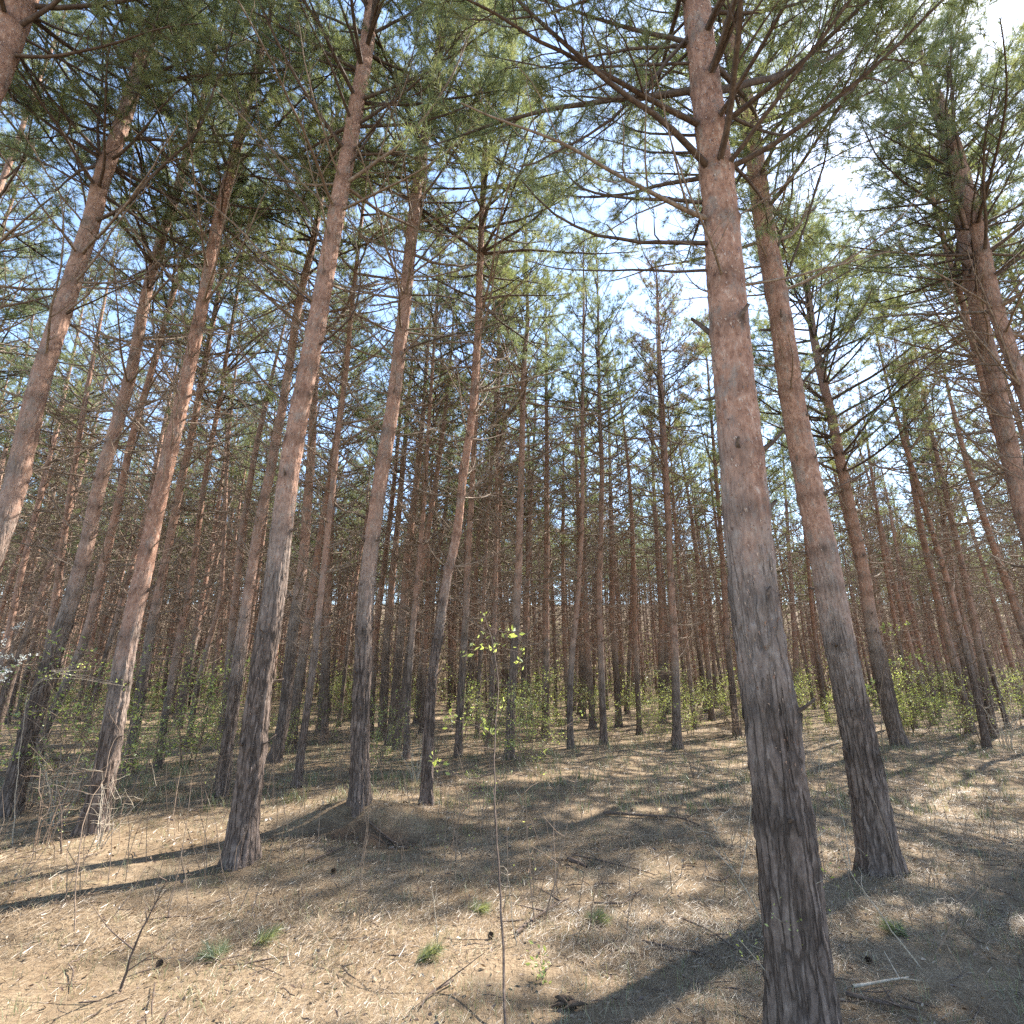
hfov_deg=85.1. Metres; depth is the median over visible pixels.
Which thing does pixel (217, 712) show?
leafy shrub
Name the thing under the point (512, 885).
leaf litter
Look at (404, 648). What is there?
pine tree
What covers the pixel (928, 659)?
pine tree
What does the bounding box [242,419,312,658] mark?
pine tree
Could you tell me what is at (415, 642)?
pine tree
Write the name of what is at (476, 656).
pine tree
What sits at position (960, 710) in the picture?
leafy shrub
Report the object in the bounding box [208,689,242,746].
bare shrub
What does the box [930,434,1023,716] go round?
pine tree
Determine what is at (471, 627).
pine tree
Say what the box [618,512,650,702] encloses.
pine tree
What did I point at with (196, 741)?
leafy shrub
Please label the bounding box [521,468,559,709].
pine tree
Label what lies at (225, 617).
pine tree
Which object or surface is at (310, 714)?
leafy shrub
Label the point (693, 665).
pine tree
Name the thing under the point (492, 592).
pine tree
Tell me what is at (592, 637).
pine tree
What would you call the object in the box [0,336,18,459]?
pine tree
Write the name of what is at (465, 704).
leafy shrub
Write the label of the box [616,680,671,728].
leafy shrub
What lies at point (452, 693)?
pine tree
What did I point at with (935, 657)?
pine tree
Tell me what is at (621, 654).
pine tree
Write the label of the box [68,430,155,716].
pine tree
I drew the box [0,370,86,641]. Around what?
pine tree
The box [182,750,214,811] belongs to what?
shoot
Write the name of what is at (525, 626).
pine tree
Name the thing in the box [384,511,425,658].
pine tree
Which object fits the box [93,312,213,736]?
pine tree
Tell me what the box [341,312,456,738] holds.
pine tree
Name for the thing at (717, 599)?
pine tree
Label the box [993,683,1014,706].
bare shrub
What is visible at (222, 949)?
pine sprig
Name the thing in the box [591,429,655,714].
pine tree
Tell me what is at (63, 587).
pine tree
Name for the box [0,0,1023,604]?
sky
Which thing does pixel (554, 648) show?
pine tree
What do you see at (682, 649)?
pine tree
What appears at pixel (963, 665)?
pine tree
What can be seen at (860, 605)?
pine tree
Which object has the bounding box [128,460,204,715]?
pine tree
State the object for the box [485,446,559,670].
pine tree
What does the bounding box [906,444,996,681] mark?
pine tree
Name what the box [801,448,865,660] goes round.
pine tree
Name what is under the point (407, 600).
pine tree
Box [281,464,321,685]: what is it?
pine tree
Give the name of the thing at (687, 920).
fallen stick
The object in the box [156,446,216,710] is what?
pine tree
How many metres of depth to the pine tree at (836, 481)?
22.19 m
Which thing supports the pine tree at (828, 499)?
on the ground at (392, 812)
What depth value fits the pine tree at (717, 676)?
40.50 m
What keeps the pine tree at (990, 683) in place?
on the ground at (392, 812)
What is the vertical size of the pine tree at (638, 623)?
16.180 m
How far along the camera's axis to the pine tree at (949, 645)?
19.47 m
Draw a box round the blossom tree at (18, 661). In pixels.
[0,621,37,682]
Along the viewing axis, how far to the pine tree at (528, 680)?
24.64 m
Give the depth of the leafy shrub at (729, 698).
21.14 m
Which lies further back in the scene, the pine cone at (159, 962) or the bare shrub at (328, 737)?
the bare shrub at (328, 737)
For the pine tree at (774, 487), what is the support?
on the ground at (392, 812)
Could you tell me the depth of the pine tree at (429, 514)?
16.41 m
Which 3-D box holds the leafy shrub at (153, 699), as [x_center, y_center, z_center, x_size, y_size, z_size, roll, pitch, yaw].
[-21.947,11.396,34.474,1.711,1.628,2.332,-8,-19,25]
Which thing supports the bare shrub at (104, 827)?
on the ground at (392, 812)
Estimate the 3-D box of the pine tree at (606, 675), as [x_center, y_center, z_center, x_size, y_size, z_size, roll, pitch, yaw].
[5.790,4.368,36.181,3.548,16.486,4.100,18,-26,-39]
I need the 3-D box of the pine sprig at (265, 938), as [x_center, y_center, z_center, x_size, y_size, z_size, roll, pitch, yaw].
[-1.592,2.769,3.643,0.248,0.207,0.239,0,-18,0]
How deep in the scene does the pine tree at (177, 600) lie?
41.27 m
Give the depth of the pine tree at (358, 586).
44.64 m
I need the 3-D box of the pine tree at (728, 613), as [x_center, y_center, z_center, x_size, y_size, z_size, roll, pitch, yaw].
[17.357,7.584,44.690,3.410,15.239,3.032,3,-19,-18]
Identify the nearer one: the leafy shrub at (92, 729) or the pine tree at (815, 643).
the leafy shrub at (92, 729)
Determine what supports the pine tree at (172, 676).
on the ground at (392, 812)
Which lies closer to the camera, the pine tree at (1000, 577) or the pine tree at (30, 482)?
the pine tree at (30, 482)
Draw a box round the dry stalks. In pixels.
[0,695,1023,936]
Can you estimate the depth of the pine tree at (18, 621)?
25.32 m
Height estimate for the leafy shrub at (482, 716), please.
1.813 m
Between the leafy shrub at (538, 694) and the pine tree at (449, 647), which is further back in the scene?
the pine tree at (449, 647)
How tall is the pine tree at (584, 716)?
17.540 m
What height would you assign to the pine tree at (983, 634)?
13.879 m
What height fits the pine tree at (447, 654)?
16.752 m
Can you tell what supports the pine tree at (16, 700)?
on the ground at (392, 812)
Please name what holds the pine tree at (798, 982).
on the ground at (392, 812)
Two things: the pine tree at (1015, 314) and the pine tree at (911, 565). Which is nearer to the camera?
the pine tree at (1015, 314)
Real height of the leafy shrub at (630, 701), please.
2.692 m
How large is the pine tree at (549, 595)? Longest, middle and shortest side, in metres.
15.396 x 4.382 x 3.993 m
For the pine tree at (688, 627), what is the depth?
38.91 m
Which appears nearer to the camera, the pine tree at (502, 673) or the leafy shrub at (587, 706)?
the leafy shrub at (587, 706)
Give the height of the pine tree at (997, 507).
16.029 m
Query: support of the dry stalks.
on the ground at (392, 812)
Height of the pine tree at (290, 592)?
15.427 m
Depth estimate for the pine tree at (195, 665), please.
36.35 m
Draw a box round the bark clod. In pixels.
[551,994,588,1008]
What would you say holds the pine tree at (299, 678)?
on the ground at (392, 812)
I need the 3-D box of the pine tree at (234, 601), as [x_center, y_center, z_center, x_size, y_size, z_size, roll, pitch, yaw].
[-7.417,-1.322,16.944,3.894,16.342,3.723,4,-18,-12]
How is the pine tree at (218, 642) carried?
on the ground at (392, 812)
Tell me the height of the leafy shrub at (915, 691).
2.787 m
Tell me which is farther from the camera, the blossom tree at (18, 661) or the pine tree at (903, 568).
the pine tree at (903, 568)
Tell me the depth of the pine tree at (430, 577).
28.10 m
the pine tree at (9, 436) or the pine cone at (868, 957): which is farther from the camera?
the pine tree at (9, 436)
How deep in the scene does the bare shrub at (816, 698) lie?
37.08 m
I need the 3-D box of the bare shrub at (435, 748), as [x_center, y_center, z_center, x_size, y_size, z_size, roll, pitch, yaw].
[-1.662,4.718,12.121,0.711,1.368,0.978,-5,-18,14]
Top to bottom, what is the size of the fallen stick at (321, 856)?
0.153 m
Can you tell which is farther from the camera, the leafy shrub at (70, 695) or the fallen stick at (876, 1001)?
the leafy shrub at (70, 695)
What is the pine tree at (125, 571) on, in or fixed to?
on the ground at (392, 812)
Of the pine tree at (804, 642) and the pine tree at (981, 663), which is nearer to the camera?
the pine tree at (981, 663)
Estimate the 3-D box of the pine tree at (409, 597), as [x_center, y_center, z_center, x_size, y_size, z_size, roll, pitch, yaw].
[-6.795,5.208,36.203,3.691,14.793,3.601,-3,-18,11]
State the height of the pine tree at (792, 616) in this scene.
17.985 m
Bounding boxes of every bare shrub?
[11,664,142,805]
[21,714,106,847]
[23,737,93,828]
[82,757,155,846]
[187,724,237,803]
[204,682,222,711]
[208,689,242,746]
[269,678,279,729]
[311,709,346,748]
[319,719,350,780]
[397,724,439,780]
[421,708,456,760]
[436,709,479,776]
[673,722,715,777]
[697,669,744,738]
[802,671,819,704]
[802,726,836,774]
[953,696,997,743]
[954,681,1023,748]
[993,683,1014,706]
[999,665,1022,711]
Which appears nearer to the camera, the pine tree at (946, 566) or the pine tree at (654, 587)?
the pine tree at (946, 566)
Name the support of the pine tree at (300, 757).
on the ground at (392, 812)
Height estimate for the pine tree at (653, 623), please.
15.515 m
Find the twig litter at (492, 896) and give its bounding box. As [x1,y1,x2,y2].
[0,750,1023,1023]
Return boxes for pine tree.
[0,0,141,480]
[0,0,265,129]
[0,0,313,816]
[0,0,315,565]
[0,50,70,326]
[0,128,90,458]
[0,228,77,487]
[0,258,129,692]
[0,278,88,598]
[0,334,33,490]
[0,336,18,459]
[0,340,134,729]
[0,341,139,649]
[0,366,17,455]
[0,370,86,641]
[0,390,95,700]
[0,418,48,639]
[0,424,88,695]
[0,433,106,717]
[0,461,62,629]
[0,491,36,651]
[1,483,33,620]
[2,377,126,723]
[8,221,165,687]
[8,480,89,705]
[10,477,75,706]
[19,435,115,667]
[25,481,96,682]
[30,77,272,780]
[31,482,103,686]
[41,456,109,707]
[60,0,404,836]
[62,472,122,674]
[63,481,126,704]
[64,377,162,721]
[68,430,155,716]
[77,314,216,730]
[77,465,147,703]
[79,452,152,706]
[82,456,148,664]
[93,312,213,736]
[94,138,283,774]
[104,437,191,672]
[107,407,221,674]
[110,491,170,654]
[112,455,192,667]
[118,169,302,768]
[125,481,186,680]
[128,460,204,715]
[143,280,285,747]
[148,498,207,707]
[154,477,207,675]
[154,518,203,675]
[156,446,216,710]
[157,383,254,728]
[158,503,215,701]
[160,422,253,714]
[161,377,266,724]
[163,0,535,870]
[169,393,257,718]
[180,0,420,797]
[181,532,219,706]
[193,515,227,699]
[195,419,274,715]
[196,246,340,751]
[197,463,266,713]
[200,394,284,669]
[201,423,271,672]
[204,467,267,701]
[209,369,305,725]
[209,501,256,704]
[235,119,396,763]
[235,432,304,659]
[237,480,298,679]
[241,574,264,702]
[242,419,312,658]
[243,500,315,716]
[245,453,308,646]
[249,10,477,788]
[258,254,393,753]
[260,508,298,664]
[265,0,574,817]
[267,487,312,660]
[277,322,398,732]
[277,446,344,666]
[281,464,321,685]
[282,282,407,744]
[283,493,320,672]
[283,496,337,651]
[288,464,349,670]
[288,505,320,671]
[293,448,363,702]
[304,498,347,700]
[313,454,365,713]
[325,0,650,805]
[331,382,422,726]
[331,500,365,706]
[331,547,350,699]
[332,459,382,699]
[332,515,380,699]
[332,544,381,686]
[333,478,381,708]
[333,505,386,674]
[334,393,408,719]
[336,436,404,675]
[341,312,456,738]
[348,512,397,665]
[350,288,453,740]
[358,205,512,759]
[372,278,468,745]
[374,0,1009,1023]
[374,256,490,750]
[379,483,447,683]
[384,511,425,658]
[390,502,436,696]
[392,415,466,710]
[393,552,424,673]
[394,377,485,724]
[395,528,423,695]
[396,476,447,670]
[398,363,479,733]
[398,503,442,706]
[412,531,451,688]
[417,449,472,674]
[420,504,461,663]
[422,190,540,757]
[430,438,481,709]
[432,494,473,697]
[434,213,569,745]
[434,423,484,712]
[435,511,458,699]
[436,531,463,701]
[439,368,539,724]
[439,519,481,675]
[442,255,554,738]
[442,367,516,718]
[447,526,490,668]
[451,178,601,760]
[455,477,490,709]
[457,330,553,733]
[458,579,486,700]
[461,482,515,676]
[466,480,506,707]
[469,488,513,678]
[475,421,543,708]
[475,545,500,678]
[477,372,568,724]
[480,332,579,725]
[481,487,524,704]
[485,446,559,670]
[488,265,593,737]
[498,512,534,699]
[498,541,513,698]
[500,493,537,693]
[511,220,640,748]
[511,462,560,709]
[515,520,551,675]
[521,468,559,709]
[522,402,574,715]
[522,505,572,671]
[524,404,604,717]
[531,520,571,669]
[536,538,574,669]
[537,220,658,744]
[542,364,634,729]
[543,492,595,694]
[550,493,597,705]
[550,538,595,710]
[552,385,617,718]
[555,419,613,714]
[556,584,590,702]
[557,306,663,734]
[563,351,659,726]
[567,0,972,877]
[570,490,621,673]
[571,522,608,700]
[574,513,608,703]
[575,470,629,709]
[589,513,643,710]
[590,513,643,666]
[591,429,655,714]
[592,249,716,749]
[603,502,633,705]
[607,273,722,740]
[608,490,652,703]
[613,364,702,722]
[615,481,678,682]
[618,451,678,713]
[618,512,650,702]
[621,571,656,704]
[623,554,656,699]
[627,459,686,694]
[633,376,715,729]
[639,512,670,701]
[642,507,681,669]
[646,439,714,712]
[647,400,725,720]
[649,465,700,708]
[657,532,695,704]
[660,424,728,715]
[667,593,707,704]
[669,311,770,734]
[674,515,703,701]
[674,524,704,703]
[675,493,726,706]
[676,492,722,708]
[683,394,735,656]
[683,394,803,664]
[684,451,734,662]
[689,513,721,670]
[691,162,1006,747]
[700,466,735,661]
[701,342,808,659]
[701,558,731,705]
[707,522,737,673]
[761,433,809,688]
[765,415,815,700]
[766,461,820,708]
[767,470,876,639]
[772,511,837,722]
[773,504,807,664]
[773,530,791,648]
[776,520,815,703]
[778,452,834,708]
[779,511,822,694]
[781,348,899,667]
[796,488,862,654]
[799,545,848,675]
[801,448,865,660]
[803,4,1023,479]
[808,335,920,726]
[816,0,1023,567]
[821,462,896,665]
[824,407,936,725]
[827,480,885,707]
[829,365,928,728]
[837,521,867,674]
[839,481,903,703]
[842,120,1023,662]
[843,43,1023,636]
[843,284,1000,747]
[845,319,997,733]
[845,464,901,668]
[848,562,893,660]
[859,456,932,714]
[871,493,934,695]
[873,481,933,706]
[874,468,943,712]
[875,463,947,717]
[875,509,927,690]
[882,307,1022,737]
[883,366,999,721]
[890,406,981,721]
[891,382,1010,727]
[891,503,950,707]
[902,488,968,708]
[904,473,984,655]
[904,503,947,703]
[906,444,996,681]
[912,486,981,660]
[912,524,939,692]
[919,128,1023,515]
[921,328,1023,669]
[928,494,1010,713]
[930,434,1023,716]
[932,303,1023,552]
[935,480,999,710]
[938,559,998,707]
[944,393,1023,663]
[944,497,1001,647]
[947,384,1023,651]
[968,420,1023,639]
[970,418,1023,598]
[971,477,1022,628]
[973,500,1023,671]
[976,499,1023,670]
[996,55,1023,274]
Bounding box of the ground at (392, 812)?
[0,604,1023,1023]
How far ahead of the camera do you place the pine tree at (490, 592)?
30.67 m
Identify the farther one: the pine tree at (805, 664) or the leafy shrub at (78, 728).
the pine tree at (805, 664)
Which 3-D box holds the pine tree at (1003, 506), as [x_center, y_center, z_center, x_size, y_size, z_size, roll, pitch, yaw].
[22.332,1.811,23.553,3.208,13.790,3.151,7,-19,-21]
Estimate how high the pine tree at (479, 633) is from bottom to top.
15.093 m
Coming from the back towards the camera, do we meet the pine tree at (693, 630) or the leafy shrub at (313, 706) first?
the pine tree at (693, 630)
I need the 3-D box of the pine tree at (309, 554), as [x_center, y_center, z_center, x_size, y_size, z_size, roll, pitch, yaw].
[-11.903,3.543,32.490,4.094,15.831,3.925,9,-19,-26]
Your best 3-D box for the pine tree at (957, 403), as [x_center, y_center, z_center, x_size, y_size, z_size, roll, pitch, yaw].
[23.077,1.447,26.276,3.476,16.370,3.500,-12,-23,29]
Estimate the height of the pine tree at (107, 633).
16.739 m
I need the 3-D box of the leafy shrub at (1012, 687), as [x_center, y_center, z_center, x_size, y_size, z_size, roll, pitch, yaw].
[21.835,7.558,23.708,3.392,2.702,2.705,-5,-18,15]
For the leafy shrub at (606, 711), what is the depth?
17.78 m
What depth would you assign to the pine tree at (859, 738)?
6.62 m
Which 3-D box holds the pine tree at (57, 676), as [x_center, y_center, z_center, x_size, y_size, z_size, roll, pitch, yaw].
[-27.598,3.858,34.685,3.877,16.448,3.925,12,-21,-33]
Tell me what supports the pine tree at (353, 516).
on the ground at (392, 812)
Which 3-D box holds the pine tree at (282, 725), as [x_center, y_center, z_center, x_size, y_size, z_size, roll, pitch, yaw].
[-5.077,-3.135,14.277,3.874,18.026,3.593,11,-21,-31]
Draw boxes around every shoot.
[41,709,134,935]
[53,795,69,853]
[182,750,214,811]
[431,881,437,942]
[501,866,516,943]
[506,772,546,926]
[525,940,551,983]
[533,769,577,918]
[687,794,761,923]
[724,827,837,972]
[828,795,920,967]
[923,914,964,977]
[935,850,1014,955]
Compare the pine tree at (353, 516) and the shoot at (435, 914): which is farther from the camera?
the pine tree at (353, 516)
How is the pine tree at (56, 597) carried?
on the ground at (392, 812)
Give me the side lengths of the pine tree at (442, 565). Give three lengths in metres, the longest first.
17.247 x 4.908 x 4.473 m
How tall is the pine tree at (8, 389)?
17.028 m
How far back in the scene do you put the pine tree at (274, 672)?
25.14 m
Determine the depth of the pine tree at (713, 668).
34.44 m
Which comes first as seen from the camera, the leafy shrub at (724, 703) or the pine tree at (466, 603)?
the pine tree at (466, 603)
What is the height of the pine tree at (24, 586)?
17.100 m
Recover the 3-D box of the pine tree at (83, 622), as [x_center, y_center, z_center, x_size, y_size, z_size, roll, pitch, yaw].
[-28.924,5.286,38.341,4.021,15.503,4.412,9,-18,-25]
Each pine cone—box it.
[155,959,163,966]
[488,931,493,938]
[865,956,872,963]
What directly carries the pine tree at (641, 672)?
on the ground at (392, 812)
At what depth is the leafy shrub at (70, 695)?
27.09 m
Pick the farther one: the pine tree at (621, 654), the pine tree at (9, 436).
the pine tree at (621, 654)
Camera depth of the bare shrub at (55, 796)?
6.80 m
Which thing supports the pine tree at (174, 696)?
on the ground at (392, 812)
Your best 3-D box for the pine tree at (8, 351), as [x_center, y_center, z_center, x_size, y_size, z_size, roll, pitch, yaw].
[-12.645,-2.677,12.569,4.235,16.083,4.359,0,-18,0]
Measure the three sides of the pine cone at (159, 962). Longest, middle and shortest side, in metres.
0.043 x 0.043 x 0.040 m
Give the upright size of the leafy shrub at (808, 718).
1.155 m
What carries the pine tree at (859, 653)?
on the ground at (392, 812)
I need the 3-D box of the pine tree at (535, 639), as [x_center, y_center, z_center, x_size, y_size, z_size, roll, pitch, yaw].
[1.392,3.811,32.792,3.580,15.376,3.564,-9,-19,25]
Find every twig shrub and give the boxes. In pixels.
[92,867,175,992]
[438,773,484,858]
[469,765,497,828]
[650,753,689,809]
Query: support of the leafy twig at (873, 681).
on the ground at (392, 812)
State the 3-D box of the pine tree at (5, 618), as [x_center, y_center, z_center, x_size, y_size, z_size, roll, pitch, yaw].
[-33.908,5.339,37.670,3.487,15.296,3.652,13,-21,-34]
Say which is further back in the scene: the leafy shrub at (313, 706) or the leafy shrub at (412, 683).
the leafy shrub at (412, 683)
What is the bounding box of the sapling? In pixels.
[429,611,524,1023]
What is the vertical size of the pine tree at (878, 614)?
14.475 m
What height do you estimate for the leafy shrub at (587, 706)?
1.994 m
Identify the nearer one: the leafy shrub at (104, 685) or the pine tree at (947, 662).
the leafy shrub at (104, 685)
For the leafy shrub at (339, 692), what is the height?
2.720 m
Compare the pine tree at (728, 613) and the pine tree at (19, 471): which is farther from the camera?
the pine tree at (728, 613)
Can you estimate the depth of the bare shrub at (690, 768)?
9.87 m
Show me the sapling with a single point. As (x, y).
(500, 894)
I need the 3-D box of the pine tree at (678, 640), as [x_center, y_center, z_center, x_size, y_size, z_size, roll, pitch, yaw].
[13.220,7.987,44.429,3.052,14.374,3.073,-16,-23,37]
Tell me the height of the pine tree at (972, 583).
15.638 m
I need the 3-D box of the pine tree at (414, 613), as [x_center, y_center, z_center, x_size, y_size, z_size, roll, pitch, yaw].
[-1.959,-1.692,14.578,4.175,15.486,3.476,0,-18,0]
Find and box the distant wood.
[0,507,1023,702]
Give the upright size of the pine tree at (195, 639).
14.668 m
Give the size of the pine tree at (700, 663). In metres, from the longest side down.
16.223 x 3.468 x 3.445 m
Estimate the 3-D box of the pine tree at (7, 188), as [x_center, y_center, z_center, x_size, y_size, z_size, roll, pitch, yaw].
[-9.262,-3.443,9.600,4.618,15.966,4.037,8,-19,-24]
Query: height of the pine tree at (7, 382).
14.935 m
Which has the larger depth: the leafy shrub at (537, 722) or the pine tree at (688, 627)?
the pine tree at (688, 627)
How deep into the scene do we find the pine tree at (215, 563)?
24.16 m
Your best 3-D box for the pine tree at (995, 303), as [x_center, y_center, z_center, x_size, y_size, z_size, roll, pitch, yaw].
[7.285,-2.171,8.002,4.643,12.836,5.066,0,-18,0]
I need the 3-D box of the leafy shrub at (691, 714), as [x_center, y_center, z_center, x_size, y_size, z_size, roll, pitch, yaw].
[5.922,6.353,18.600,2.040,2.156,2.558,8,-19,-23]
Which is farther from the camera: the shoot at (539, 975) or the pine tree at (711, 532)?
the pine tree at (711, 532)
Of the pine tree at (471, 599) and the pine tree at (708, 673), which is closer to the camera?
the pine tree at (708, 673)
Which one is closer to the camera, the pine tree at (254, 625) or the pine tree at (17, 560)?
the pine tree at (17, 560)
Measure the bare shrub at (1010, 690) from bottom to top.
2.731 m
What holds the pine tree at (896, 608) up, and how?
on the ground at (392, 812)
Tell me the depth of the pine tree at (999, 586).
35.41 m
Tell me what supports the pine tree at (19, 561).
on the ground at (392, 812)
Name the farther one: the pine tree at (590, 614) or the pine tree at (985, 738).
the pine tree at (590, 614)
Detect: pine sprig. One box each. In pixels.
[192,936,234,964]
[252,921,287,947]
[416,935,448,964]
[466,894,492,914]
[583,902,614,926]
[877,916,910,938]
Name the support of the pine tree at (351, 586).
on the ground at (392, 812)
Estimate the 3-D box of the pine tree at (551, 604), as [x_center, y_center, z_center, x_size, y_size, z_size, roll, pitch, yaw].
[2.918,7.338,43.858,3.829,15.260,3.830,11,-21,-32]
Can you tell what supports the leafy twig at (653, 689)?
on the ground at (392, 812)
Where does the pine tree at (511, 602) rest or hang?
on the ground at (392, 812)
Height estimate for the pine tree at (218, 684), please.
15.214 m
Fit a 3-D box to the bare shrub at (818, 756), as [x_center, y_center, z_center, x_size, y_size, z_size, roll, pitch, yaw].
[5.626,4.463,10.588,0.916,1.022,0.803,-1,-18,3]
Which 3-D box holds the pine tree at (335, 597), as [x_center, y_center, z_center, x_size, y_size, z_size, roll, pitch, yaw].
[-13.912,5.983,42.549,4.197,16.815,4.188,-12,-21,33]
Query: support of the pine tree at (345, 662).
on the ground at (392, 812)
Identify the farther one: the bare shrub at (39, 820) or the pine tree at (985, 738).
the pine tree at (985, 738)
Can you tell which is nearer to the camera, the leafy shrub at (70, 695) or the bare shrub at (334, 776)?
the bare shrub at (334, 776)
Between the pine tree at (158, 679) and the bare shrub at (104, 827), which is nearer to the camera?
the bare shrub at (104, 827)
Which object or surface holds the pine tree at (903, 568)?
on the ground at (392, 812)
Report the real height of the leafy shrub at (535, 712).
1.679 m
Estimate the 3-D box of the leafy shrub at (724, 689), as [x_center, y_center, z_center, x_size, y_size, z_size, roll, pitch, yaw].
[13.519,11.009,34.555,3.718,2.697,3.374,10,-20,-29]
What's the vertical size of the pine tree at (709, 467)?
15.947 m
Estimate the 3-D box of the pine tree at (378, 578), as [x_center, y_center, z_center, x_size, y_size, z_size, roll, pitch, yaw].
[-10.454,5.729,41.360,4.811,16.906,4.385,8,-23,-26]
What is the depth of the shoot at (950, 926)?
3.63 m
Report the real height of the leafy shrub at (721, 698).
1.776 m
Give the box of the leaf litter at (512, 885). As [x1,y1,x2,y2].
[0,741,1023,1023]
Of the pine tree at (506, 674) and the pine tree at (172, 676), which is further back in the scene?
the pine tree at (506, 674)
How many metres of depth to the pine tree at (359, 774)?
8.29 m
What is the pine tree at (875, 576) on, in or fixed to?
on the ground at (392, 812)
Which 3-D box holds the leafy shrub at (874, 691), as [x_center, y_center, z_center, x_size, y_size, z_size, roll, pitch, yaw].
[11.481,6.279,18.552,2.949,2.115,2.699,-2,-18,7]
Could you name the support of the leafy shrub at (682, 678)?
on the ground at (392, 812)
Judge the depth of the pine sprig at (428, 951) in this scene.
3.46 m
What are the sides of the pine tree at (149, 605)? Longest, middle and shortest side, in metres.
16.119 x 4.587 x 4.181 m
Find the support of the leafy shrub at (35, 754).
on the ground at (392, 812)
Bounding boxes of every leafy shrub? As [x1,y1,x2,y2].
[0,629,204,807]
[13,650,249,804]
[16,678,81,715]
[24,687,88,718]
[49,673,91,715]
[58,690,105,747]
[67,675,135,713]
[94,706,190,773]
[133,630,249,764]
[146,690,162,711]
[147,685,161,708]
[178,646,250,743]
[200,691,242,754]
[202,695,245,728]
[268,704,301,754]
[270,684,280,718]
[296,661,352,719]
[299,688,339,730]
[300,674,371,743]
[330,673,351,710]
[331,665,351,708]
[332,687,421,771]
[333,694,351,720]
[389,661,427,711]
[410,684,443,729]
[436,666,518,740]
[448,676,536,754]
[460,660,589,765]
[494,682,574,736]
[515,663,579,741]
[531,669,564,713]
[548,675,590,737]
[576,677,613,719]
[585,688,621,740]
[597,664,665,718]
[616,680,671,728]
[635,680,691,741]
[647,661,724,722]
[656,674,710,735]
[694,668,738,705]
[700,687,731,725]
[707,681,742,724]
[712,674,744,728]
[791,661,826,710]
[794,662,816,727]
[797,676,879,712]
[797,700,823,732]
[799,670,818,707]
[812,687,835,730]
[867,645,953,733]
[870,648,958,734]
[892,659,930,725]
[895,688,919,733]
[896,667,1005,740]
[915,673,945,703]
[921,667,1003,723]
[934,696,976,723]
[953,657,1023,724]
[994,668,1023,714]
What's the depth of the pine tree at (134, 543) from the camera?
28.61 m
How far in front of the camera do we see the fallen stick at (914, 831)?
6.45 m
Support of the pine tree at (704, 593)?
on the ground at (392, 812)
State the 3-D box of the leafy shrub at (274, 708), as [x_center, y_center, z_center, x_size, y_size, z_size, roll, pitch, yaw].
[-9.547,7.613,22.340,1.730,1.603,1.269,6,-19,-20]
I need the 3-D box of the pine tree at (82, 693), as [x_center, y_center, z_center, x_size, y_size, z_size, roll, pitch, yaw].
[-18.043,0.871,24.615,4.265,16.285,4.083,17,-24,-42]
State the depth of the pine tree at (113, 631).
20.34 m
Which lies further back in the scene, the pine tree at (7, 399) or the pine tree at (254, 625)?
the pine tree at (254, 625)
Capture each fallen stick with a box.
[308,837,346,862]
[368,821,420,850]
[415,952,484,1006]
[512,884,569,934]
[567,856,586,867]
[571,851,654,874]
[594,888,643,904]
[603,808,699,825]
[642,934,717,963]
[675,915,747,954]
[845,983,917,1010]
[851,951,921,987]
[896,826,932,832]
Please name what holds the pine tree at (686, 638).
on the ground at (392, 812)
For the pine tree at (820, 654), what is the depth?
36.24 m
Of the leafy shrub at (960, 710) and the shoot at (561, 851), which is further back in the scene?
the leafy shrub at (960, 710)
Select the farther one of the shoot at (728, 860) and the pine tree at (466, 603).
the pine tree at (466, 603)
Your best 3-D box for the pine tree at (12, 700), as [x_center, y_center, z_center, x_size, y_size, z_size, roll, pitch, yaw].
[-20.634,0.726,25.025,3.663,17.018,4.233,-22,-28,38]
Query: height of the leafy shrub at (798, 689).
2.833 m
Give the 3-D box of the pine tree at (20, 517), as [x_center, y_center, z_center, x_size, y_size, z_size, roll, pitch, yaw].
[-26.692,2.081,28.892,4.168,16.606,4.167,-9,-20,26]
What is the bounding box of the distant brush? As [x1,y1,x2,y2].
[2,606,1023,705]
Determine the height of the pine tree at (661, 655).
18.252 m
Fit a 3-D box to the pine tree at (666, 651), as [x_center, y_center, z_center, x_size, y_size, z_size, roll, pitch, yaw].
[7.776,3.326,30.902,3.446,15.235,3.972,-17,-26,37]
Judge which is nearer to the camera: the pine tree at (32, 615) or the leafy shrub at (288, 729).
the leafy shrub at (288, 729)
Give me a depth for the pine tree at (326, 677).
17.99 m
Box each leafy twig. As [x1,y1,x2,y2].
[12,661,129,846]
[641,650,681,740]
[866,621,925,751]
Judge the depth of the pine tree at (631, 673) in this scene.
40.89 m
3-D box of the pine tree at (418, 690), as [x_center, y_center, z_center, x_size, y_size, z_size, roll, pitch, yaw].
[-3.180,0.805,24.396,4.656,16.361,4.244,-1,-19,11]
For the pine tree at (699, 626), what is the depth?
37.07 m
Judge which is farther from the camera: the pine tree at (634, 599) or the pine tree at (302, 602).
the pine tree at (302, 602)
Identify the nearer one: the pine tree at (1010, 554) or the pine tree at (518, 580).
the pine tree at (518, 580)
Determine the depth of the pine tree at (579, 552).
15.95 m
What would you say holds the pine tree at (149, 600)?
on the ground at (392, 812)
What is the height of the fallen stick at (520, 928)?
0.117 m
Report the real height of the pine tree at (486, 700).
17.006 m
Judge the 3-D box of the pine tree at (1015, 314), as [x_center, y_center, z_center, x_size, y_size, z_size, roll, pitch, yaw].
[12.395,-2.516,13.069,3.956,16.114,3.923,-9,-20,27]

